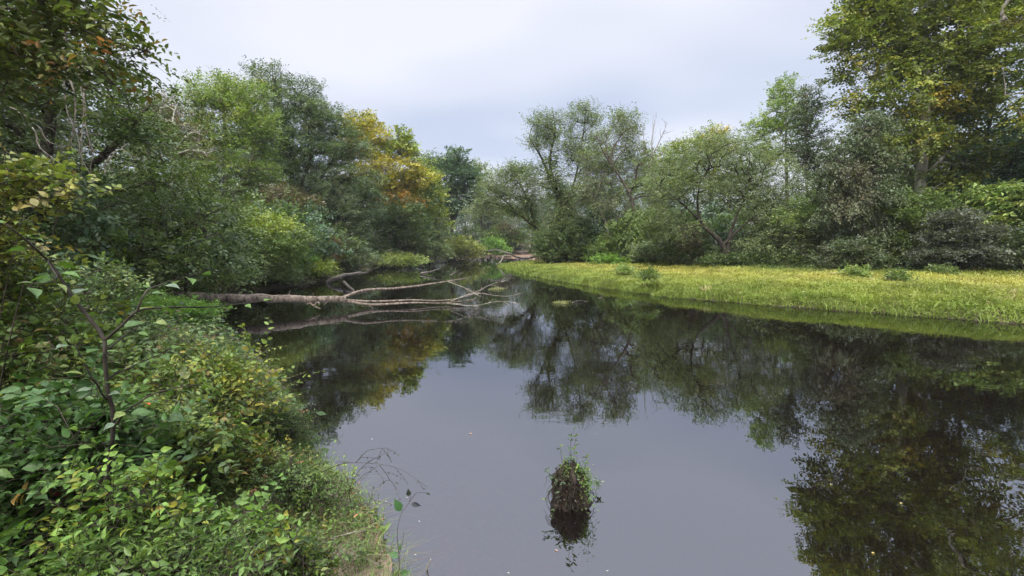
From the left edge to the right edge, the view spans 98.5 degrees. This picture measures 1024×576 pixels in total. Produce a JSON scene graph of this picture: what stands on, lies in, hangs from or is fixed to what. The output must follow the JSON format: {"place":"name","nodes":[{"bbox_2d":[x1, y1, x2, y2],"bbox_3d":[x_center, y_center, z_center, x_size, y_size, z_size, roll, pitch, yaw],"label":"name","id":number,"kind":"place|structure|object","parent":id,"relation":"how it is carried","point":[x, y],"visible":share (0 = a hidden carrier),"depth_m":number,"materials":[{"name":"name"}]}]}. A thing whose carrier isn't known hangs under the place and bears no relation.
{"place":"outdoors","nodes":[
{"label":"outdoors","id":0,"kind":"place"},
{"bbox_2d":[3,234,1023,575],"bbox_3d":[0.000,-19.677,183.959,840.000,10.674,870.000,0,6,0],"label":"ground","id":1,"kind":"structure","parent":0,"point":[299,282],"depth_m":12.23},
{"bbox_2d":[0,92,55,255],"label":"forest bush","id":2,"kind":"object","parent":1,"relation":"on","point":[21,110],"visible":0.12,"depth_m":9.91,"materials":[{"name":"green plant"}]},
{"bbox_2d":[0,132,125,388],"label":"bank shrub","id":3,"kind":"object","parent":1,"relation":"on","point":[19,192],"visible":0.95,"depth_m":2.69,"materials":[{"name":"green plant"}]},
{"bbox_2d":[0,66,132,173],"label":"forest tree","id":4,"kind":"object","parent":1,"relation":"on","point":[36,83],"visible":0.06,"depth_m":17.46,"materials":[{"name":"green plant"}]},
{"bbox_2d":[0,0,142,181],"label":"forest tree","id":5,"kind":"object","parent":1,"relation":"on","point":[84,159],"visible":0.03,"depth_m":18.01,"materials":[{"name":"green plant"}]},
{"bbox_2d":[1,158,147,311],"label":"forest bush","id":6,"kind":"object","parent":1,"relation":"on","point":[103,220],"visible":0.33,"depth_m":9.24,"materials":[{"name":"green plant"}]},
{"bbox_2d":[0,215,172,434],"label":"bank shrub","id":7,"kind":"object","parent":1,"relation":"on","point":[30,344],"visible":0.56,"depth_m":3.00,"materials":[{"name":"green plant"}]},
{"bbox_2d":[0,0,195,128],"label":"overhanging tree","id":8,"kind":"object","parent":1,"relation":"on","point":[18,40],"visible":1,"depth_m":5.64,"materials":[{"name":"green plant"}]},
{"bbox_2d":[0,344,211,575],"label":"bank shrub","id":9,"kind":"object","parent":1,"relation":"on","point":[41,443],"visible":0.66,"depth_m":2.01,"materials":[{"name":"green plant"}]},
{"bbox_2d":[0,0,214,294],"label":"hornbeam","id":10,"kind":"object","parent":1,"relation":"on","point":[125,129],"visible":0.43,"depth_m":10.17,"materials":[{"name":"green plant"}]},
{"bbox_2d":[55,34,105,171],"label":"hanging vine","id":11,"kind":"object","parent":10,"relation":"hanging from","point":[70,121],"visible":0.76,"depth_m":7.26,"materials":[{"name":"wood"}]},
{"bbox_2d":[0,426,221,575],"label":"bank shrub","id":12,"kind":"object","parent":1,"relation":"on","point":[133,505],"visible":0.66,"depth_m":1.80,"materials":[{"name":"green plant"}]},
{"bbox_2d":[20,211,223,306],"bbox_3d":[-9.719,-0.551,10.543,4.044,2.722,4.108,1,6,11],"label":"forest bush","id":13,"kind":"object","parent":1,"relation":"on","point":[152,264],"visible":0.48,"depth_m":10.76,"materials":[{"name":"green plant"}]},
{"bbox_2d":[36,70,229,227],"bbox_3d":[-24.308,-7.816,27.592,11.052,12.356,11.162,2,6,22],"label":"forest tree","id":14,"kind":"object","parent":1,"relation":"on","point":[181,102],"visible":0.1,"depth_m":27.58,"materials":[{"name":"green plant"}]},
{"bbox_2d":[29,251,242,387],"bbox_3d":[-3.890,0.470,4.617,2.077,1.717,1.357,0,6,0],"label":"bank shrub","id":15,"kind":"object","parent":1,"relation":"on","point":[91,278],"visible":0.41,"depth_m":4.64,"materials":[{"name":"green plant"}]},
{"bbox_2d":[0,220,271,522],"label":"sapling","id":16,"kind":"object","parent":1,"relation":"on","point":[42,278],"visible":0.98,"depth_m":1.82,"materials":[{"name":"green plant"}]},
{"bbox_2d":[0,343,289,491],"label":"bank shrub","id":17,"kind":"object","parent":1,"relation":"on","point":[155,387],"visible":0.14,"depth_m":3.03,"materials":[{"name":"green plant"}]},
{"bbox_2d":[28,370,281,543],"bbox_3d":[-2.141,1.074,2.622,1.398,1.013,0.927,0,6,0],"label":"bank shrub","id":18,"kind":"object","parent":1,"relation":"on","point":[198,440],"visible":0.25,"depth_m":2.59,"materials":[{"name":"green plant"}]},
{"bbox_2d":[101,286,227,326],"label":"fern like shrub","id":19,"kind":"object","parent":1,"relation":"on","point":[168,301],"visible":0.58,"depth_m":9.51,"materials":[{"name":"green plant"}]},
{"bbox_2d":[40,497,299,575],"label":"bank shrub","id":20,"kind":"object","parent":1,"relation":"on","point":[147,561],"visible":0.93,"depth_m":1.70,"materials":[{"name":"green plant"}]},
{"bbox_2d":[120,80,220,222],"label":"dying tree","id":21,"kind":"object","parent":1,"relation":"on","point":[176,113],"visible":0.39,"depth_m":22.17,"materials":[{"name":"green plant"}]},
{"bbox_2d":[53,110,294,292],"bbox_3d":[-11.877,-2.386,14.361,9.339,6.637,6.328,0,6,0],"label":"vine draped tree","id":22,"kind":"object","parent":1,"relation":"on","point":[176,167],"visible":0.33,"depth_m":14.06,"materials":[{"name":"green plant"}]},
{"bbox_2d":[83,174,265,307],"bbox_3d":[-9.111,-1.135,12.148,3.986,3.745,3.571,-1,6,-8],"label":"forest bush","id":23,"kind":"object","parent":1,"relation":"on","point":[222,224],"visible":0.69,"depth_m":12.05,"materials":[{"name":"green plant"}]},
{"bbox_2d":[108,316,325,439],"bbox_3d":[-2.438,0.874,3.514,1.827,1.288,1.254,0,6,0],"label":"bank shrub","id":24,"kind":"object","parent":1,"relation":"on","point":[235,379],"visible":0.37,"depth_m":3.46,"materials":[{"name":"green plant"}]},
{"bbox_2d":[0,326,443,575],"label":"bank undergrowth","id":25,"kind":"object","parent":1,"relation":"on","point":[361,515],"visible":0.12,"depth_m":2.96,"materials":[{"name":"green plant"}]},
{"bbox_2d":[142,472,302,575],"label":"bank shrub","id":26,"kind":"object","parent":1,"relation":"on","point":[243,499],"visible":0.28,"depth_m":2.02,"materials":[{"name":"green plant"}]},
{"bbox_2d":[161,66,294,208],"bbox_3d":[-19.732,-8.373,30.360,8.496,13.169,7.517,-4,7,-35],"label":"light green tree","id":27,"kind":"object","parent":1,"relation":"on","point":[224,96],"visible":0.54,"depth_m":29.53,"materials":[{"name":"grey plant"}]},
{"bbox_2d":[134,201,330,287],"bbox_3d":[-12.296,-1.783,18.949,8.913,3.740,5.875,0,6,0],"label":"bush","id":28,"kind":"object","parent":1,"relation":"on","point":[291,237],"visible":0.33,"depth_m":18.54,"materials":[{"name":"green plant"}]},
{"bbox_2d":[202,432,308,496],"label":"bank shrub","id":29,"kind":"object","parent":1,"relation":"on","point":[266,460],"visible":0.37,"depth_m":3.21,"materials":[{"name":"green plant"}]},
{"bbox_2d":[204,210,306,280],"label":"forest bush","id":30,"kind":"object","parent":1,"relation":"on","point":[286,266],"visible":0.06,"depth_m":20.18,"materials":[{"name":"green plant"}]},
{"bbox_2d":[212,385,321,451],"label":"bank shrub","id":31,"kind":"object","parent":1,"relation":"on","point":[286,422],"visible":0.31,"depth_m":4.11,"materials":[{"name":"green plant"}]},
{"bbox_2d":[225,197,331,277],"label":"forest bush","id":32,"kind":"object","parent":1,"relation":"on","point":[308,221],"visible":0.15,"depth_m":22.03,"materials":[{"name":"green plant"}]},
{"bbox_2d":[253,262,313,285],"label":"pale bush","id":33,"kind":"object","parent":1,"relation":"on","point":[290,275],"visible":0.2,"depth_m":20.91,"materials":[{"name":"green plant"}]},
{"bbox_2d":[241,180,328,215],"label":"bronze shrub","id":34,"kind":"object","parent":1,"relation":"on","point":[299,198],"visible":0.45,"depth_m":27.37,"materials":[{"name":"green plant"}]},
{"bbox_2d":[243,454,347,525],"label":"bank shrub","id":35,"kind":"object","parent":1,"relation":"on","point":[307,480],"visible":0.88,"depth_m":2.90,"materials":[{"name":"green plant"}]},
{"bbox_2d":[249,520,357,575],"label":"bank shrub","id":36,"kind":"object","parent":1,"relation":"on","point":[311,557],"visible":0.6,"depth_m":2.23,"materials":[{"name":"green plant"}]},
{"bbox_2d":[224,55,392,231],"bbox_3d":[-16.983,-10.637,37.191,13.650,16.551,9.778,0,6,0],"label":"broadleaf tree","id":37,"kind":"object","parent":1,"relation":"on","point":[308,149],"visible":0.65,"depth_m":36.06,"materials":[{"name":"green plant"}]},
{"bbox_2d":[272,196,353,268],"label":"forest bush","id":38,"kind":"object","parent":1,"relation":"on","point":[310,208],"visible":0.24,"depth_m":26.45,"materials":[{"name":"green plant"}]},
{"bbox_2d":[282,249,344,279],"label":"bright shrub","id":39,"kind":"object","parent":1,"relation":"on","point":[321,267],"visible":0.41,"depth_m":24.27,"materials":[{"name":"green plant"}]},
{"bbox_2d":[291,206,338,261],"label":"forest bush","id":40,"kind":"object","parent":1,"relation":"on","point":[315,223],"visible":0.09,"depth_m":25.38,"materials":[{"name":"green plant"}]},
{"bbox_2d":[283,177,378,254],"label":"bush","id":41,"kind":"object","parent":1,"relation":"on","point":[352,225],"visible":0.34,"depth_m":34.97,"materials":[{"name":"green plant"}]},
{"bbox_2d":[312,221,368,270],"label":"forest bush","id":42,"kind":"object","parent":1,"relation":"on","point":[344,247],"visible":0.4,"depth_m":29.57,"materials":[{"name":"green plant"}]},
{"bbox_2d":[330,231,385,272],"bbox_3d":[-11.317,-2.460,30.962,5.134,3.186,3.863,0,6,0],"label":"grey brush","id":43,"kind":"object","parent":1,"relation":"on","point":[358,264],"visible":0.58,"depth_m":30.57,"materials":[{"name":"green plant"}]},
{"bbox_2d":[337,220,391,255],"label":"forest bush","id":44,"kind":"object","parent":1,"relation":"on","point":[378,246],"visible":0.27,"depth_m":38.77,"materials":[{"name":"green plant"}]},
{"bbox_2d":[311,447,427,518],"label":"thin weed","id":45,"kind":"object","parent":1,"relation":"on","point":[364,477],"visible":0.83,"depth_m":3.04,"materials":[{"name":"brown plant"}]},
{"bbox_2d":[326,108,443,213],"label":"yellow sycamore","id":46,"kind":"object","parent":1,"relation":"on","point":[416,176],"visible":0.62,"depth_m":45.01,"materials":[{"name":"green plant"}]},
{"bbox_2d":[357,249,432,268],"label":"shore bush","id":47,"kind":"object","parent":1,"relation":"on","point":[400,260],"visible":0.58,"depth_m":37.18,"materials":[{"name":"green plant"}]},
{"bbox_2d":[360,193,439,263],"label":"dark evergreen","id":48,"kind":"object","parent":1,"relation":"on","point":[409,236],"visible":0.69,"depth_m":42.76,"materials":[{"name":"green plant"}]},
{"bbox_2d":[376,489,429,575],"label":"stalk seedling","id":49,"kind":"object","parent":1,"relation":"on","point":[398,505],"visible":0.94,"depth_m":2.59,"materials":[{"name":"green plant"}]},
{"bbox_2d":[386,156,458,246],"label":"yellow green tree","id":50,"kind":"object","parent":1,"relation":"on","point":[431,209],"visible":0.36,"depth_m":50.57,"materials":[{"name":"green plant"}]},
{"bbox_2d":[401,220,455,262],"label":"round shore bush","id":51,"kind":"object","parent":1,"relation":"on","point":[441,249],"visible":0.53,"depth_m":49.18,"materials":[{"name":"green plant"}]},
{"bbox_2d":[409,144,489,257],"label":"round oak","id":52,"kind":"object","parent":1,"relation":"on","point":[458,178],"visible":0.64,"depth_m":61.66,"materials":[{"name":"green plant"}]},
{"bbox_2d":[444,234,490,260],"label":"yellow shore bush","id":53,"kind":"object","parent":1,"relation":"on","point":[463,247],"visible":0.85,"depth_m":57.13,"materials":[{"name":"green plant"}]},
{"bbox_2d":[462,157,506,253],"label":"bend tree","id":54,"kind":"object","parent":1,"relation":"on","point":[479,165],"visible":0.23,"depth_m":80.22,"materials":[{"name":"green plant"}]},
{"bbox_2d":[475,235,513,257],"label":"bend bush","id":55,"kind":"object","parent":1,"relation":"on","point":[491,243],"visible":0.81,"depth_m":68.82,"materials":[{"name":"green plant"}]},
{"bbox_2d":[458,157,552,253],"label":"bent tree","id":56,"kind":"object","parent":1,"relation":"on","point":[512,211],"visible":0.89,"depth_m":39.92,"materials":[{"name":"green plant"}]},
{"bbox_2d":[479,220,533,254],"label":"bush","id":57,"kind":"object","parent":1,"relation":"on","point":[512,236],"visible":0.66,"depth_m":76.50,"materials":[{"name":"green plant"}]},
{"bbox_2d":[490,190,528,253],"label":"forest tree","id":58,"kind":"object","parent":1,"relation":"on","point":[515,227],"visible":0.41,"depth_m":77.11,"materials":[{"name":"green plant"}]},
{"bbox_2d":[0,252,1023,455],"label":"woodland ground cover","id":59,"kind":"object","parent":1,"relation":"on","point":[241,351],"visible":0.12,"depth_m":8.73,"materials":[{"name":"green plant"}]},
{"bbox_2d":[197,190,313,261],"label":"forest bush","id":60,"kind":"object","parent":59,"relation":"on","point":[258,197],"visible":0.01,"depth_m":21.62,"materials":[{"name":"green plant"}]},
{"bbox_2d":[213,187,320,263],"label":"forest bush","id":61,"kind":"object","parent":59,"relation":"on","point":[261,200],"visible":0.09,"depth_m":22.16,"materials":[{"name":"green plant"}]},
{"bbox_2d":[694,212,746,262],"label":"forest bush","id":62,"kind":"object","parent":59,"relation":"on","point":[725,224],"visible":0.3,"depth_m":29.83,"materials":[{"name":"green plant"}]},
{"bbox_2d":[507,95,616,262],"bbox_3d":[4.240,-8.274,37.289,9.383,15.652,6.518,0,6,0],"label":"leaning ivy tree","id":63,"kind":"object","parent":1,"relation":"on","point":[563,214],"visible":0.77,"depth_m":36.67,"materials":[{"name":"green plant"}]},
{"bbox_2d":[525,215,602,263],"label":"dense ivy thicket","id":64,"kind":"object","parent":1,"relation":"on","point":[564,246],"visible":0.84,"depth_m":36.02,"materials":[{"name":"green plant"}]},
{"bbox_2d":[571,208,626,259],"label":"forest bush","id":65,"kind":"object","parent":1,"relation":"on","point":[598,223],"visible":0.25,"depth_m":35.96,"materials":[{"name":"green plant"}]},
{"bbox_2d":[579,251,631,264],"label":"tip shore bush","id":66,"kind":"object","parent":1,"relation":"on","point":[606,257],"visible":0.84,"depth_m":31.52,"materials":[{"name":"green plant"}]},
{"bbox_2d":[581,165,639,229],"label":"forest tree","id":67,"kind":"object","parent":1,"relation":"on","point":[611,195],"visible":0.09,"depth_m":46.42,"materials":[{"name":"green plant"}]},
{"bbox_2d":[563,101,660,253],"bbox_3d":[7.728,-8.017,34.262,7.746,12.585,5.518,0,6,0],"label":"pale trunk tree","id":68,"kind":"object","parent":1,"relation":"on","point":[598,162],"visible":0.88,"depth_m":33.79,"materials":[{"name":"green plant"}]},
{"bbox_2d":[582,217,660,263],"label":"vine bush","id":69,"kind":"object","parent":1,"relation":"on","point":[608,246],"visible":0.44,"depth_m":32.40,"materials":[{"name":"green plant"}]},
{"bbox_2d":[612,262,637,273],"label":"weed","id":70,"kind":"object","parent":1,"relation":"on","point":[624,268],"visible":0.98,"depth_m":21.91,"materials":[{"name":"green plant"}]},
{"bbox_2d":[590,126,661,263],"bbox_3d":[8.167,-5.977,31.634,5.355,10.649,3.137,0,6,0],"label":"broken snag","id":71,"kind":"object","parent":1,"relation":"on","point":[626,249],"visible":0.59,"depth_m":31.26,"materials":[{"name":"green plant"}]},
{"bbox_2d":[630,263,661,283],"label":"weed","id":72,"kind":"object","parent":1,"relation":"on","point":[645,274],"visible":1,"depth_m":18.08,"materials":[{"name":"green plant"}]},
{"bbox_2d":[629,116,673,213],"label":"dead tree","id":73,"kind":"object","parent":1,"relation":"on","point":[641,146],"visible":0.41,"depth_m":33.13,"materials":[{"name":"grey plant"}]},
{"bbox_2d":[626,239,687,261],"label":"pale flowering bush","id":74,"kind":"object","parent":1,"relation":"on","point":[643,251],"visible":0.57,"depth_m":29.68,"materials":[{"name":"green plant"}]},
{"bbox_2d":[628,205,707,263],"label":"olive thicket","id":75,"kind":"object","parent":1,"relation":"on","point":[689,214],"visible":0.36,"depth_m":27.42,"materials":[{"name":"green plant"}]},
{"bbox_2d":[637,159,720,218],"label":"forest tree","id":76,"kind":"object","parent":1,"relation":"on","point":[688,201],"visible":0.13,"depth_m":41.25,"materials":[{"name":"green plant"}]},
{"bbox_2d":[658,218,721,265],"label":"bramble","id":77,"kind":"object","parent":1,"relation":"on","point":[690,251],"visible":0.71,"depth_m":26.52,"materials":[{"name":"green plant"}]},
{"bbox_2d":[638,119,748,244],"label":"yellow topped tree","id":78,"kind":"object","parent":1,"relation":"on","point":[683,141],"visible":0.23,"depth_m":40.37,"materials":[{"name":"green plant"}]},
{"bbox_2d":[655,197,748,261],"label":"forest bush","id":79,"kind":"object","parent":1,"relation":"on","point":[713,208],"visible":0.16,"depth_m":31.83,"materials":[{"name":"green plant"}]},
{"bbox_2d":[695,149,765,219],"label":"forest tree","id":80,"kind":"object","parent":1,"relation":"on","point":[731,186],"visible":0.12,"depth_m":41.84,"materials":[{"name":"green plant"}]},
{"bbox_2d":[629,125,842,264],"bbox_3d":[12.427,-4.992,25.039,11.640,8.076,5.286,0,6,0],"label":"round willow","id":81,"kind":"object","parent":1,"relation":"on","point":[751,171],"visible":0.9,"depth_m":24.72,"materials":[{"name":"green plant"}]},
{"bbox_2d":[702,161,784,236],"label":"forest tree","id":82,"kind":"object","parent":1,"relation":"on","point":[723,200],"visible":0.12,"depth_m":40.14,"materials":[{"name":"green plant"}]},
{"bbox_2d":[703,194,795,253],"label":"forest bush","id":83,"kind":"object","parent":1,"relation":"on","point":[737,224],"visible":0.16,"depth_m":29.66,"materials":[{"name":"green plant"}]},
{"bbox_2d":[692,248,814,266],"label":"shady undergrowth bush","id":84,"kind":"object","parent":1,"relation":"on","point":[735,258],"visible":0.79,"depth_m":24.18,"materials":[{"name":"green plant"}]},
{"bbox_2d":[737,70,825,206],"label":"tall pale tree","id":85,"kind":"object","parent":1,"relation":"on","point":[773,123],"visible":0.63,"depth_m":34.48,"materials":[{"name":"green plant"}]},
{"bbox_2d":[729,188,852,266],"bbox_3d":[15.784,-3.332,24.875,6.784,4.726,4.349,0,6,0],"label":"arching bush","id":86,"kind":"object","parent":1,"relation":"on","point":[804,239],"visible":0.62,"depth_m":24.23,"materials":[{"name":"green plant"}]},
{"bbox_2d":[772,80,858,251],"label":"thin dark tree","id":87,"kind":"object","parent":1,"relation":"on","point":[804,116],"visible":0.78,"depth_m":31.77,"materials":[{"name":"green plant"}]},
{"bbox_2d":[835,260,873,278],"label":"weed","id":88,"kind":"object","parent":1,"relation":"on","point":[859,271],"visible":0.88,"depth_m":17.31,"materials":[{"name":"green plant"}]},
{"bbox_2d":[810,234,901,270],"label":"bluish bush","id":89,"kind":"object","parent":1,"relation":"on","point":[838,254],"visible":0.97,"depth_m":20.05,"materials":[{"name":"green plant"}]},
{"bbox_2d":[800,110,922,268],"bbox_3d":[17.334,-4.736,22.178,5.106,8.056,4.132,0,6,0],"label":"vine shrouded tree","id":90,"kind":"object","parent":1,"relation":"on","point":[851,209],"visible":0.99,"depth_m":21.61,"materials":[{"name":"green plant"}]},
{"bbox_2d":[878,268,919,281],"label":"weed","id":91,"kind":"object","parent":1,"relation":"on","point":[901,275],"visible":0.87,"depth_m":15.42,"materials":[{"name":"green plant"}]},
{"bbox_2d":[800,0,1023,265],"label":"sycamore","id":92,"kind":"object","parent":1,"relation":"on","point":[954,57],"visible":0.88,"depth_m":23.28,"materials":[{"name":"green plant"}]},
{"bbox_2d":[857,185,969,269],"bbox_3d":[19.926,-2.800,22.354,5.145,4.626,3.754,0,6,0],"label":"bush","id":93,"kind":"object","parent":1,"relation":"on","point":[910,215],"visible":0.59,"depth_m":21.61,"materials":[{"name":"green plant"}]},
{"bbox_2d":[863,114,1001,190],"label":"forest tree","id":94,"kind":"object","parent":1,"relation":"on","point":[929,159],"visible":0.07,"depth_m":27.61,"materials":[{"name":"green plant"}]},
{"bbox_2d":[922,263,964,275],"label":"weed","id":95,"kind":"object","parent":1,"relation":"on","point":[950,269],"visible":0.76,"depth_m":17.49,"materials":[{"name":"green plant"}]},
{"bbox_2d":[888,204,1022,270],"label":"layered shrub","id":96,"kind":"object","parent":1,"relation":"on","point":[968,251],"visible":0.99,"depth_m":18.89,"materials":[{"name":"green plant"}]},
{"bbox_2d":[889,57,1023,192],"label":"forest tree","id":97,"kind":"object","parent":1,"relation":"on","point":[996,129],"visible":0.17,"depth_m":23.33,"materials":[{"name":"green plant"}]},
{"bbox_2d":[915,120,1023,240],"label":"dark right tree","id":98,"kind":"object","parent":1,"relation":"on","point":[1018,174],"visible":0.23,"depth_m":23.02,"materials":[{"name":"green plant"}]},
{"bbox_2d":[938,176,1023,269],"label":"chestnut shrub","id":99,"kind":"object","parent":1,"relation":"on","point":[1003,201],"visible":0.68,"depth_m":20.20,"materials":[{"name":"green plant"}]},
{"bbox_2d":[961,0,1023,137],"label":"edge tree","id":100,"kind":"object","parent":1,"relation":"on","point":[1004,14],"visible":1,"depth_m":19.50,"materials":[{"name":"green plant"}]},
{"bbox_2d":[977,222,1023,271],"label":"edge bush","id":101,"kind":"object","parent":1,"relation":"on","point":[1016,243],"visible":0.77,"depth_m":18.83,"materials":[{"name":"green plant"}]},
{"bbox_2d":[8,0,1023,234],"label":"sky","id":102,"kind":"structure","parent":0,"point":[458,72],"materials":[{"name":"white"}]},
{"bbox_2d":[217,257,1023,575],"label":"river water","id":103,"kind":"structure","parent":0,"point":[725,439],"depth_m":4.94,"materials":[{"name":"grey liquid"}]},
{"bbox_2d":[169,275,518,308],"bbox_3d":[-4.683,0.265,14.177,10.120,1.190,2.364,-1,6,-12],"label":"fallen log","id":104,"kind":"object","parent":103,"relation":"on","point":[246,298],"visible":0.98,"depth_m":13.41,"materials":[{"name":"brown wood"}]},
{"bbox_2d":[542,427,598,517],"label":"stump clump","id":105,"kind":"object","parent":103,"relation":"on","point":[570,489],"visible":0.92,"depth_m":3.36,"materials":[{"name":"plant"}]},
{"bbox_2d":[497,259,1023,323],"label":"bank grass","id":106,"kind":"structure","parent":0,"point":[977,289],"depth_m":15.77,"materials":[{"name":"green plant"}]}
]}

